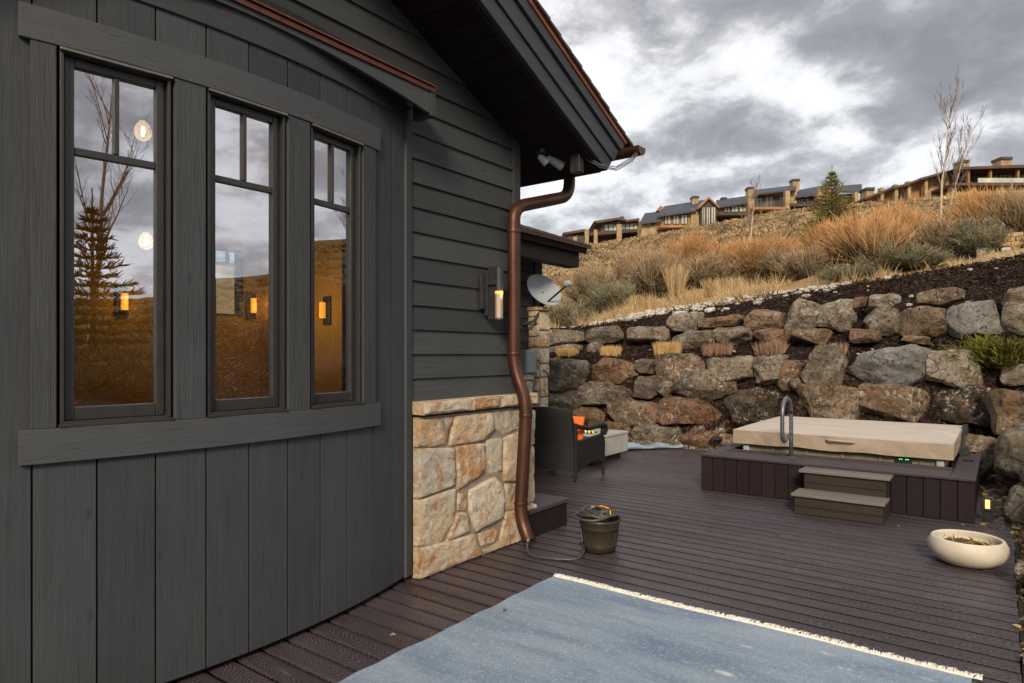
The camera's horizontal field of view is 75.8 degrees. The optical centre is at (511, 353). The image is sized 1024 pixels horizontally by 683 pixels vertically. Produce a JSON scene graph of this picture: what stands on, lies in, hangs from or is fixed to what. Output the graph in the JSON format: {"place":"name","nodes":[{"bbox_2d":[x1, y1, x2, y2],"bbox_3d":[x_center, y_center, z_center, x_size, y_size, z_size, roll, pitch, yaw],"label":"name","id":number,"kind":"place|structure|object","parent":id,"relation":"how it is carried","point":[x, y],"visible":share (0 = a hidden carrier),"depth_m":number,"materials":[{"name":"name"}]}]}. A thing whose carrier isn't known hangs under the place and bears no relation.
{"place":"outdoors","nodes":[
{"label":"outdoors","id":0,"kind":"place"},
{"bbox_2d":[520,0,1023,235],"label":"sky","id":1,"kind":"structure","parent":0,"point":[717,95],"materials":[{"name":"grey"}]},
{"bbox_2d":[542,204,1023,682],"bbox_3d":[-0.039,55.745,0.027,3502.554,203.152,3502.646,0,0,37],"label":"ground","id":2,"kind":"structure","parent":0,"point":[723,423],"depth_m":10.60,"materials":[{"name":"soil"}]},
{"bbox_2d":[550,390,582,411],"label":"boulder","id":3,"kind":"object","parent":2,"relation":"on","point":[568,400],"visible":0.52,"depth_m":12.12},
{"bbox_2d":[549,329,585,345],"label":"boulder","id":4,"kind":"object","parent":2,"relation":"on","point":[558,337],"visible":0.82,"depth_m":13.38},
{"bbox_2d":[549,357,589,391],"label":"boulder","id":5,"kind":"object","parent":2,"relation":"on","point":[568,374],"visible":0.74,"depth_m":12.16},
{"bbox_2d":[549,296,598,327],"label":"sagebrush","id":6,"kind":"object","parent":2,"relation":"on","point":[559,313],"visible":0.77,"depth_m":15.13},
{"bbox_2d":[554,258,623,307],"bbox_3d":[1.908,-1.755,16.691,2.011,1.328,1.926,0,0,-18],"label":"sagebrush","id":7,"kind":"object","parent":2,"relation":"on","point":[583,281],"visible":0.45,"depth_m":16.38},
{"bbox_2d":[572,406,605,425],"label":"boulder","id":8,"kind":"object","parent":2,"relation":"on","point":[593,415],"visible":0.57,"depth_m":11.69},
{"bbox_2d":[171,534,1023,682],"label":"deck framing","id":9,"kind":"object","parent":2,"relation":"on","point":[1020,605],"visible":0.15,"depth_m":3.79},
{"bbox_2d":[169,448,1021,682],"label":"deck","id":10,"kind":"structure","parent":9,"relation":"on","point":[890,585],"depth_m":4.40,"materials":[{"name":"wood"}]},
{"bbox_2d":[0,0,645,682],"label":"house","id":11,"kind":"structure","parent":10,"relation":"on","point":[264,380],"depth_m":3.29,"materials":[{"name":"grey wood"}]},
{"bbox_2d":[58,46,173,427],"bbox_3d":[-1.709,-0.469,2.833,0.430,1.531,0.146,0,0,-44],"label":"window","id":12,"kind":"structure","parent":11,"relation":"in","point":[114,117],"depth_m":2.82,"materials":[{"name":"glass"}]},
{"bbox_2d":[206,88,288,417],"bbox_3d":[-1.334,-0.469,3.258,0.149,1.531,0.425,0,0,37],"label":"window","id":13,"kind":"structure","parent":11,"relation":"in","point":[245,139],"depth_m":3.25,"materials":[{"name":"glass"}]},
{"bbox_2d":[310,123,363,408],"bbox_3d":[-1.028,-0.469,3.724,0.146,1.531,0.404,0,0,29],"label":"window","id":14,"kind":"structure","parent":11,"relation":"in","point":[335,158],"depth_m":3.75,"materials":[{"name":"glass"}]},
{"bbox_2d":[479,266,503,319],"bbox_3d":[-0.152,-0.463,4.978,0.172,0.405,0.100,0,0,19],"label":"wall lamp","id":15,"kind":"object","parent":11,"relation":"attached to","point":[491,292],"visible":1,"depth_m":4.97,"materials":[{"name":"grey metal"}]},
{"bbox_2d":[520,321,549,406],"bbox_3d":[0.287,0.274,9.043,0.477,1.454,0.221,0,0,-35],"label":"electric meter box","id":16,"kind":"object","parent":11,"relation":"attached to","point":[528,358],"visible":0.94,"depth_m":8.93,"materials":[{"name":"grey paint"}]},
{"bbox_2d":[527,351,536,372],"bbox_3d":[0.272,0.105,8.949,0.009,0.290,0.240,0,0,37],"label":"box door","id":17,"kind":"structure","parent":16,"relation":"in","point":[531,355],"depth_m":8.93,"materials":[{"name":"grey paint"}]},
{"bbox_2d":[520,274,571,330],"bbox_3d":[0.498,-0.710,8.985,0.737,0.780,0.383,0,0,20],"label":"satellite dish","id":18,"kind":"object","parent":11,"relation":"attached to","point":[543,290],"visible":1,"depth_m":9.02,"materials":[{"name":"grey metal"}]},
{"bbox_2d":[536,149,564,170],"bbox_3d":[0.317,-1.592,5.407,0.248,0.146,0.099,0,0,-21],"label":"security floodlight","id":19,"kind":"object","parent":11,"relation":"attached to","point":[558,164],"visible":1,"depth_m":5.39,"materials":[{"name":"grey metal"}]},
{"bbox_2d":[570,153,583,174],"bbox_3d":[0.526,-1.542,5.328,0.090,0.155,0.070,0,0,37],"label":"camera box","id":20,"kind":"object","parent":11,"relation":"attached to","point":[577,163],"visible":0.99,"depth_m":5.30,"materials":[{"name":"grey metal"}]},
{"bbox_2d":[532,406,607,481],"bbox_3d":[0.644,1.068,8.219,0.840,0.866,0.816,0,0,39],"label":"wicker armchair","id":21,"kind":"object","parent":10,"relation":"on","point":[557,445],"visible":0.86,"depth_m":7.90,"materials":[{"name":"black wicker"}]},
{"bbox_2d":[578,516,621,553],"bbox_3d":[0.670,1.373,5.028,0.336,0.249,0.336,0,0,37],"label":"bucket","id":22,"kind":"object","parent":10,"relation":"on","point":[600,537],"visible":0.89,"depth_m":4.91,"materials":[{"name":"plastic"}]},
{"bbox_2d":[526,504,618,560],"bbox_3d":[0.472,1.331,4.957,0.707,0.335,0.366,0,0,-21],"label":"garden hose","id":23,"kind":"object","parent":22,"relation":"on","point":[599,513],"visible":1,"depth_m":4.94,"materials":[{"name":"plastic"}]},
{"bbox_2d":[583,429,627,463],"bbox_3d":[0.865,1.281,9.586,1.372,0.434,0.932,0,0,37],"label":"fire pit","id":24,"kind":"object","parent":10,"relation":"on","point":[616,443],"visible":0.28,"depth_m":9.29,"materials":[{"name":"concrete"}]},
{"bbox_2d":[628,442,683,449],"bbox_3d":[1.997,1.430,10.345,1.416,0.126,0.318,0,0,-12],"label":"rolled rug","id":25,"kind":"object","parent":10,"relation":"on","point":[634,445],"visible":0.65,"depth_m":10.29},
{"bbox_2d":[338,573,983,682],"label":"area rug","id":26,"kind":"object","parent":10,"relation":"on","point":[558,628],"visible":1,"depth_m":3.31,"materials":[{"name":"blue fabric"}]},
{"bbox_2d":[700,443,981,522],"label":"tub platform","id":27,"kind":"structure","parent":10,"relation":"on","point":[944,493],"depth_m":6.64,"materials":[{"name":"wood"}]},
{"bbox_2d":[780,396,794,457],"bbox_3d":[2.876,0.771,6.881,0.080,0.665,0.411,0,0,37],"label":"grab rail","id":28,"kind":"object","parent":27,"relation":"on","point":[789,437],"visible":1,"depth_m":6.92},
{"bbox_2d":[743,444,951,466],"bbox_3d":[4.054,1.210,7.858,1.980,0.376,1.955,0,0,37],"label":"hot tub","id":29,"kind":"object","parent":27,"relation":"on","point":[884,458],"visible":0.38,"depth_m":7.06,"materials":[{"name":"white plastic"}]},
{"bbox_2d":[733,416,968,459],"bbox_3d":[4.086,0.970,7.851,2.240,0.260,2.146,0,0,37],"label":"spa cover","id":30,"kind":"object","parent":29,"relation":"on","point":[926,440],"visible":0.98,"depth_m":7.25,"materials":[{"name":"beige plastic"}]},
{"bbox_2d":[791,466,893,524],"bbox_3d":[3.098,1.313,6.176,0.780,0.366,0.545,0,0,37],"label":"tub step","id":31,"kind":"object","parent":10,"relation":"on","point":[859,496],"visible":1,"depth_m":6.09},
{"bbox_2d":[927,529,1009,568],"bbox_3d":[3.268,1.406,4.723,0.490,0.185,0.490,0,0,37],"label":"bowl planter","id":32,"kind":"object","parent":10,"relation":"on","point":[969,549],"visible":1,"depth_m":4.60,"materials":[{"name":"beige concrete"}]},
{"bbox_2d":[981,495,994,522],"bbox_3d":[4.251,1.411,5.876,0.096,0.278,0.086,0,0,37],"label":"bollard light","id":33,"kind":"object","parent":10,"relation":"on","point":[988,506],"visible":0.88,"depth_m":5.85,"materials":[{"name":"grey metal"}]},
{"bbox_2d":[562,216,639,243],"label":"hillside house","id":34,"kind":"structure","parent":2,"relation":"on","point":[602,231],"depth_m":96.00,"materials":[{"name":"stone"}]},
{"bbox_2d":[576,380,631,405],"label":"boulder","id":35,"kind":"object","parent":2,"relation":"on","point":[592,393],"visible":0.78,"depth_m":11.65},
{"bbox_2d":[585,325,623,343],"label":"boulder","id":36,"kind":"object","parent":2,"relation":"on","point":[607,334],"visible":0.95,"depth_m":12.88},
{"bbox_2d":[572,274,641,312],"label":"sagebrush","id":37,"kind":"object","parent":2,"relation":"on","point":[601,299],"visible":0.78,"depth_m":15.28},
{"bbox_2d":[591,358,640,384],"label":"boulder","id":38,"kind":"object","parent":2,"relation":"on","point":[615,371],"visible":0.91,"depth_m":11.61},
{"bbox_2d":[605,238,651,298],"bbox_3d":[3.183,-2.181,17.344,2.179,1.558,2.087,0,0,11],"label":"sagebrush","id":39,"kind":"object","parent":2,"relation":"on","point":[621,262],"visible":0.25,"depth_m":17.03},
{"bbox_2d":[606,398,660,426],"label":"boulder","id":40,"kind":"object","parent":2,"relation":"on","point":[631,412],"visible":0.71,"depth_m":11.17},
{"bbox_2d":[624,293,658,309],"bbox_3d":[2.869,-1.151,14.684,0.835,0.546,0.605,0,0,37],"label":"grass plume","id":41,"kind":"object","parent":2,"relation":"on","point":[650,301],"depth_m":14.63,"materials":[{"name":"plant"}]},
{"bbox_2d":[635,359,654,373],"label":"boulder","id":42,"kind":"object","parent":2,"relation":"on","point":[644,366],"visible":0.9,"depth_m":11.33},
{"bbox_2d":[632,375,659,398],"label":"boulder","id":43,"kind":"object","parent":2,"relation":"on","point":[645,387],"visible":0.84,"depth_m":11.20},
{"bbox_2d":[626,326,669,342],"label":"boulder","id":44,"kind":"object","parent":2,"relation":"on","point":[643,334],"visible":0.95,"depth_m":12.32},
{"bbox_2d":[630,424,675,444],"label":"boulder","id":45,"kind":"object","parent":2,"relation":"on","point":[647,434],"visible":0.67,"depth_m":10.88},
{"bbox_2d":[620,245,691,299],"bbox_3d":[3.506,-2.032,16.307,1.837,1.466,1.905,0,0,-7],"label":"sagebrush","id":46,"kind":"object","parent":2,"relation":"on","point":[648,275],"visible":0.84,"depth_m":15.89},
{"bbox_2d":[652,341,682,355],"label":"grass tuft","id":47,"kind":"object","parent":2,"relation":"on","point":[666,347],"visible":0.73,"depth_m":11.65,"materials":[{"name":"plant"}]},
{"bbox_2d":[660,255,691,299],"bbox_3d":[3.757,-1.695,15.022,0.707,1.042,0.766,0,0,37],"label":"grass plume","id":48,"kind":"object","parent":2,"relation":"on","point":[674,280],"depth_m":14.91,"materials":[{"name":"plant"}]},
{"bbox_2d":[655,352,706,380],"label":"boulder","id":49,"kind":"object","parent":2,"relation":"on","point":[671,366],"visible":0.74,"depth_m":10.98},
{"bbox_2d":[666,312,704,331],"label":"boulder","id":50,"kind":"object","parent":2,"relation":"on","point":[681,322],"visible":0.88,"depth_m":12.03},
{"bbox_2d":[642,224,734,288],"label":"ornamental grass","id":51,"kind":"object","parent":2,"relation":"on","point":[690,243],"depth_m":16.72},
{"bbox_2d":[657,396,721,424],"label":"boulder","id":52,"kind":"object","parent":2,"relation":"on","point":[673,410],"visible":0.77,"depth_m":10.64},
{"bbox_2d":[656,380,673,397],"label":"boulder","id":53,"kind":"object","parent":52,"relation":"on","point":[664,388],"visible":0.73,"depth_m":11.02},
{"bbox_2d":[672,369,736,401],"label":"boulder","id":54,"kind":"object","parent":52,"relation":"on","point":[706,385],"visible":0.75,"depth_m":10.57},
{"bbox_2d":[671,329,716,349],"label":"boulder","id":55,"kind":"object","parent":2,"relation":"on","point":[691,339],"visible":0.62,"depth_m":11.71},
{"bbox_2d":[679,430,719,447],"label":"boulder","id":56,"kind":"object","parent":2,"relation":"on","point":[699,438],"visible":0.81,"depth_m":10.45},
{"bbox_2d":[677,245,744,288],"bbox_3d":[4.720,-2.039,15.788,1.990,1.085,2.063,0,0,-15],"label":"sagebrush","id":57,"kind":"object","parent":2,"relation":"on","point":[711,266],"visible":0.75,"depth_m":15.56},
{"bbox_2d":[701,340,733,356],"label":"grass tuft","id":58,"kind":"object","parent":2,"relation":"on","point":[722,349],"visible":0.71,"depth_m":11.12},
{"bbox_2d":[700,274,747,296],"bbox_3d":[4.599,-1.517,14.397,1.051,0.519,0.616,0,0,37],"label":"grass plume","id":59,"kind":"object","parent":2,"relation":"on","point":[708,289],"depth_m":14.40,"materials":[{"name":"plant"}]},
{"bbox_2d":[706,355,754,381],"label":"boulder","id":60,"kind":"object","parent":2,"relation":"on","point":[737,368],"visible":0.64,"depth_m":10.40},
{"bbox_2d":[699,233,765,279],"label":"ornamental grass","id":61,"kind":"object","parent":2,"relation":"on","point":[737,246],"depth_m":16.48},
{"bbox_2d":[712,326,754,345],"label":"boulder","id":62,"kind":"object","parent":2,"relation":"on","point":[736,335],"visible":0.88,"depth_m":11.37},
{"bbox_2d":[697,314,744,329],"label":"boulder","id":63,"kind":"object","parent":62,"relation":"on","point":[731,320],"visible":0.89,"depth_m":11.59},
{"bbox_2d":[744,309,784,330],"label":"boulder","id":64,"kind":"object","parent":62,"relation":"on","point":[755,319],"visible":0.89,"depth_m":11.14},
{"bbox_2d":[637,179,861,237],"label":"hillside house","id":65,"kind":"structure","parent":2,"relation":"on","point":[694,211],"depth_m":89.87,"materials":[{"name":"beige stone"}]},
{"bbox_2d":[737,172,764,240],"bbox_3d":[8.555,-4.964,23.650,1.106,3.013,0.670,0,0,37],"label":"bare tree","id":66,"kind":"object","parent":2,"relation":"on","point":[753,205],"visible":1,"depth_m":23.54,"materials":[{"name":"brown wood"}]},
{"bbox_2d":[724,387,778,427],"bbox_3d":[3.758,0.866,10.337,0.906,0.733,0.750,-1,2,43],"label":"boulder","id":67,"kind":"object","parent":2,"relation":"on","point":[744,407],"visible":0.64,"depth_m":10.02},
{"bbox_2d":[725,227,801,280],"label":"ornamental grass","id":68,"kind":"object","parent":2,"relation":"on","point":[749,258],"depth_m":15.65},
{"bbox_2d":[542,196,994,306],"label":"hillside scrub","id":69,"kind":"object","parent":2,"relation":"on","point":[718,227],"visible":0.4,"depth_m":47.87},
{"bbox_2d":[753,354,788,384],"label":"boulder","id":70,"kind":"object","parent":2,"relation":"on","point":[767,370],"visible":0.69,"depth_m":10.08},
{"bbox_2d":[751,339,790,356],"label":"grass tuft","id":71,"kind":"object","parent":2,"relation":"on","point":[779,349],"visible":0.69,"depth_m":10.58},
{"bbox_2d":[752,327,791,347],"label":"boulder","id":72,"kind":"object","parent":2,"relation":"on","point":[765,335],"visible":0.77,"depth_m":10.88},
{"bbox_2d":[747,242,799,278],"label":"sagebrush","id":73,"kind":"object","parent":2,"relation":"on","point":[762,265],"visible":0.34,"depth_m":15.06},
{"bbox_2d":[562,267,997,354],"bbox_3d":[3.507,-0.669,12.709,9.470,1.429,2.697,0,0,37],"label":"limestone rubble","id":74,"kind":"object","parent":2,"relation":"on","point":[696,306],"visible":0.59,"depth_m":12.90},
{"bbox_2d":[549,252,1023,366],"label":"bark mulch","id":75,"kind":"object","parent":2,"relation":"on","point":[799,295],"visible":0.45,"depth_m":11.32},
{"bbox_2d":[901,335,929,344],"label":"boulder","id":76,"kind":"object","parent":75,"relation":"on","point":[909,339],"visible":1,"depth_m":9.65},
{"bbox_2d":[775,359,800,391],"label":"boulder","id":77,"kind":"object","parent":2,"relation":"on","point":[790,369],"visible":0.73,"depth_m":9.92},
{"bbox_2d":[783,298,821,331],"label":"boulder","id":78,"kind":"object","parent":2,"relation":"on","point":[804,313],"visible":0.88,"depth_m":10.81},
{"bbox_2d":[767,237,841,280],"bbox_3d":[6.239,-1.940,13.716,1.531,0.896,1.587,0,0,-19],"label":"sagebrush","id":79,"kind":"object","parent":2,"relation":"on","point":[798,262],"visible":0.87,"depth_m":13.60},
{"bbox_2d":[595,359,1023,584],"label":"packing stones","id":80,"kind":"object","parent":2,"relation":"on","point":[1018,571],"visible":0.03,"depth_m":4.24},
{"bbox_2d":[791,328,832,344],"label":"boulder","id":81,"kind":"object","parent":2,"relation":"on","point":[814,336],"visible":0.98,"depth_m":10.48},
{"bbox_2d":[785,214,849,269],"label":"ornamental grass","id":82,"kind":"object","parent":2,"relation":"on","point":[806,239],"depth_m":14.33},
{"bbox_2d":[800,344,847,385],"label":"boulder","id":83,"kind":"object","parent":2,"relation":"on","point":[827,364],"visible":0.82,"depth_m":9.57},
{"bbox_2d":[796,383,859,419],"bbox_3d":[4.640,0.715,9.648,0.932,0.563,0.528,4,2,41],"label":"boulder","id":84,"kind":"object","parent":2,"relation":"on","point":[833,401],"visible":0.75,"depth_m":9.44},
{"bbox_2d":[794,170,866,236],"bbox_3d":[12.205,-5.749,25.029,2.775,2.900,2.763,0,0,37],"label":"spruce tree","id":85,"kind":"object","parent":2,"relation":"on","point":[828,204],"visible":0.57,"depth_m":24.85,"materials":[{"name":"green plant"}]},
{"bbox_2d":[815,299,856,332],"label":"boulder","id":86,"kind":"object","parent":2,"relation":"on","point":[839,315],"visible":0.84,"depth_m":10.50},
{"bbox_2d":[806,257,893,281],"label":"sagebrush","id":87,"kind":"object","parent":2,"relation":"on","point":[859,271],"visible":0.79,"depth_m":12.40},
{"bbox_2d":[805,201,923,269],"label":"ornamental grass","id":88,"kind":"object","parent":2,"relation":"on","point":[847,236],"depth_m":13.02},
{"bbox_2d":[849,328,881,343],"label":"boulder","id":89,"kind":"object","parent":2,"relation":"on","point":[864,336],"visible":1,"depth_m":10.06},
{"bbox_2d":[863,308,898,336],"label":"boulder","id":90,"kind":"object","parent":2,"relation":"on","point":[885,322],"visible":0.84,"depth_m":10.09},
{"bbox_2d":[868,293,901,309],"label":"boulder","id":91,"kind":"object","parent":90,"relation":"on","point":[886,301],"visible":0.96,"depth_m":10.22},
{"bbox_2d":[848,344,932,385],"bbox_3d":[5.348,0.209,9.317,1.068,0.687,0.652,-2,0,38],"label":"boulder","id":92,"kind":"object","parent":2,"relation":"on","point":[905,365],"visible":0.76,"depth_m":9.06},
{"bbox_2d":[857,383,929,422],"bbox_3d":[5.321,0.694,9.188,0.938,0.583,0.594,6,4,43],"label":"boulder","id":93,"kind":"object","parent":2,"relation":"on","point":[894,403],"visible":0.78,"depth_m":8.95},
{"bbox_2d":[848,238,949,269],"bbox_3d":[7.481,-1.937,12.712,1.754,0.744,1.793,0,0,42],"label":"sagebrush","id":94,"kind":"object","parent":2,"relation":"on","point":[881,258],"visible":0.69,"depth_m":12.50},
{"bbox_2d":[852,194,956,237],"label":"ornamental grass","id":95,"kind":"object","parent":2,"relation":"on","point":[908,211],"depth_m":13.96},
{"bbox_2d":[884,242,956,268],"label":"sagebrush","id":96,"kind":"object","parent":2,"relation":"on","point":[911,258],"visible":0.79,"depth_m":12.29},
{"bbox_2d":[896,306,947,337],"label":"boulder","id":97,"kind":"object","parent":2,"relation":"on","point":[929,321],"visible":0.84,"depth_m":9.72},
{"bbox_2d":[916,287,964,307],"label":"boulder","id":98,"kind":"object","parent":97,"relation":"on","point":[942,297],"visible":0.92,"depth_m":9.77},
{"bbox_2d":[898,210,975,253],"bbox_3d":[8.412,-2.345,13.232,1.928,0.975,1.846,0,0,-44],"label":"sagebrush","id":99,"kind":"object","parent":2,"relation":"on","point":[932,236],"visible":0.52,"depth_m":12.88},
{"bbox_2d":[855,157,1023,202],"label":"hillside house","id":100,"kind":"structure","parent":2,"relation":"on","point":[1004,170],"depth_m":82.70,"materials":[{"name":"beige wood"}]},
{"bbox_2d":[925,349,982,388],"bbox_3d":[5.938,0.215,8.842,0.636,0.564,0.603,-1,0,36],"label":"boulder","id":101,"kind":"object","parent":2,"relation":"on","point":[945,369],"visible":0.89,"depth_m":8.63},
{"bbox_2d":[929,63,986,219],"bbox_3d":[14.269,-6.693,21.137,0.989,5.431,1.902,0,0,-22],"label":"bare tree","id":102,"kind":"object","parent":2,"relation":"on","point":[959,166],"visible":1,"depth_m":21.33,"materials":[{"name":"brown wood"}]},
{"bbox_2d":[933,384,991,426],"bbox_3d":[6.045,0.685,8.675,0.909,0.615,0.634,0,3,35],"label":"boulder","id":103,"kind":"object","parent":2,"relation":"on","point":[961,406],"visible":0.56,"depth_m":8.50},
{"bbox_2d":[922,210,1008,253],"bbox_3d":[8.879,-2.367,13.086,1.754,0.981,1.793,0,0,41],"label":"sagebrush","id":104,"kind":"object","parent":2,"relation":"on","point":[965,224],"visible":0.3,"depth_m":12.56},
{"bbox_2d":[953,433,996,479],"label":"boulder","id":105,"kind":"object","parent":2,"relation":"on","point":[985,445],"visible":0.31,"depth_m":7.43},
{"bbox_2d":[946,300,1004,338],"bbox_3d":[6.713,-0.499,9.566,0.698,0.550,0.581,-4,-2,31],"label":"boulder","id":106,"kind":"object","parent":2,"relation":"on","point":[971,319],"visible":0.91,"depth_m":9.36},
{"bbox_2d":[927,177,1023,237],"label":"sagebrush","id":107,"kind":"object","parent":2,"relation":"on","point":[971,200],"visible":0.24,"depth_m":13.12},
{"bbox_2d":[937,327,1023,369],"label":"juniper","id":108,"kind":"object","parent":2,"relation":"on","point":[993,351],"visible":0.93,"depth_m":8.44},
{"bbox_2d":[946,222,1023,255],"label":"sagebrush","id":109,"kind":"object","parent":2,"relation":"on","point":[995,238],"visible":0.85,"depth_m":12.24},
{"bbox_2d":[971,181,1023,244],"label":"sagebrush","id":110,"kind":"object","parent":2,"relation":"on","point":[1016,214],"visible":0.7,"depth_m":12.39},
{"bbox_2d":[977,475,1023,661],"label":"leaf litter","id":111,"kind":"object","parent":2,"relation":"on","point":[1019,527],"visible":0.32,"depth_m":5.96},
{"bbox_2d":[983,389,1023,434],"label":"boulder","id":112,"kind":"object","parent":2,"relation":"on","point":[1005,407],"visible":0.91,"depth_m":7.81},
{"bbox_2d":[993,422,1023,482],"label":"boulder","id":113,"kind":"object","parent":2,"relation":"on","point":[1009,456],"visible":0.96,"depth_m":6.85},
{"bbox_2d":[999,363,1023,386],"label":"boulder","id":114,"kind":"object","parent":2,"relation":"on","point":[1014,376],"visible":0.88,"depth_m":8.30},
{"bbox_2d":[1000,302,1023,335],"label":"boulder","id":115,"kind":"object","parent":2,"relation":"on","point":[1012,319],"visible":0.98,"depth_m":9.17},
{"bbox_2d":[1001,286,1023,305],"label":"boulder","id":116,"kind":"object","parent":115,"relation":"on","point":[1016,295],"visible":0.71,"depth_m":9.23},
{"bbox_2d":[1003,485,1023,529],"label":"boulder","id":117,"kind":"object","parent":2,"relation":"on","point":[1013,508],"visible":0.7,"depth_m":5.78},
{"bbox_2d":[549,240,1020,328],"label":"dry grass","id":118,"kind":"structure","parent":0,"point":[731,292],"depth_m":13.79,"materials":[{"name":"plant"}]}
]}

